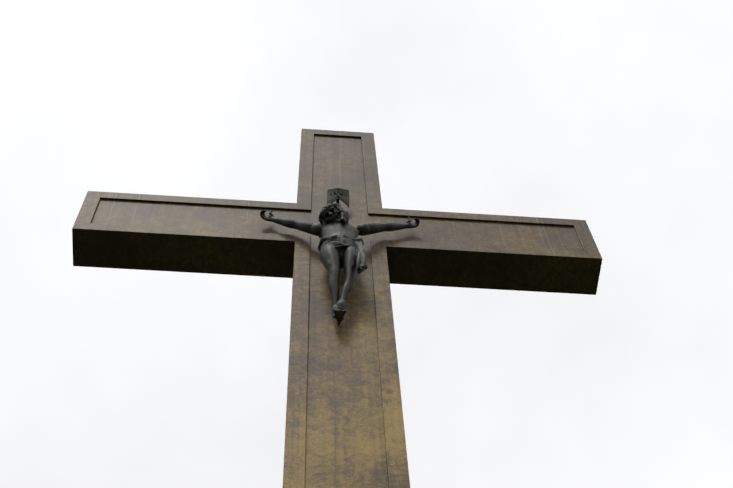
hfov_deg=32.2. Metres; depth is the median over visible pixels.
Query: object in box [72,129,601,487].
cross
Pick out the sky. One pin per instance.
(615, 116)
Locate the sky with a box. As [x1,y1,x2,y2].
[0,0,732,487]

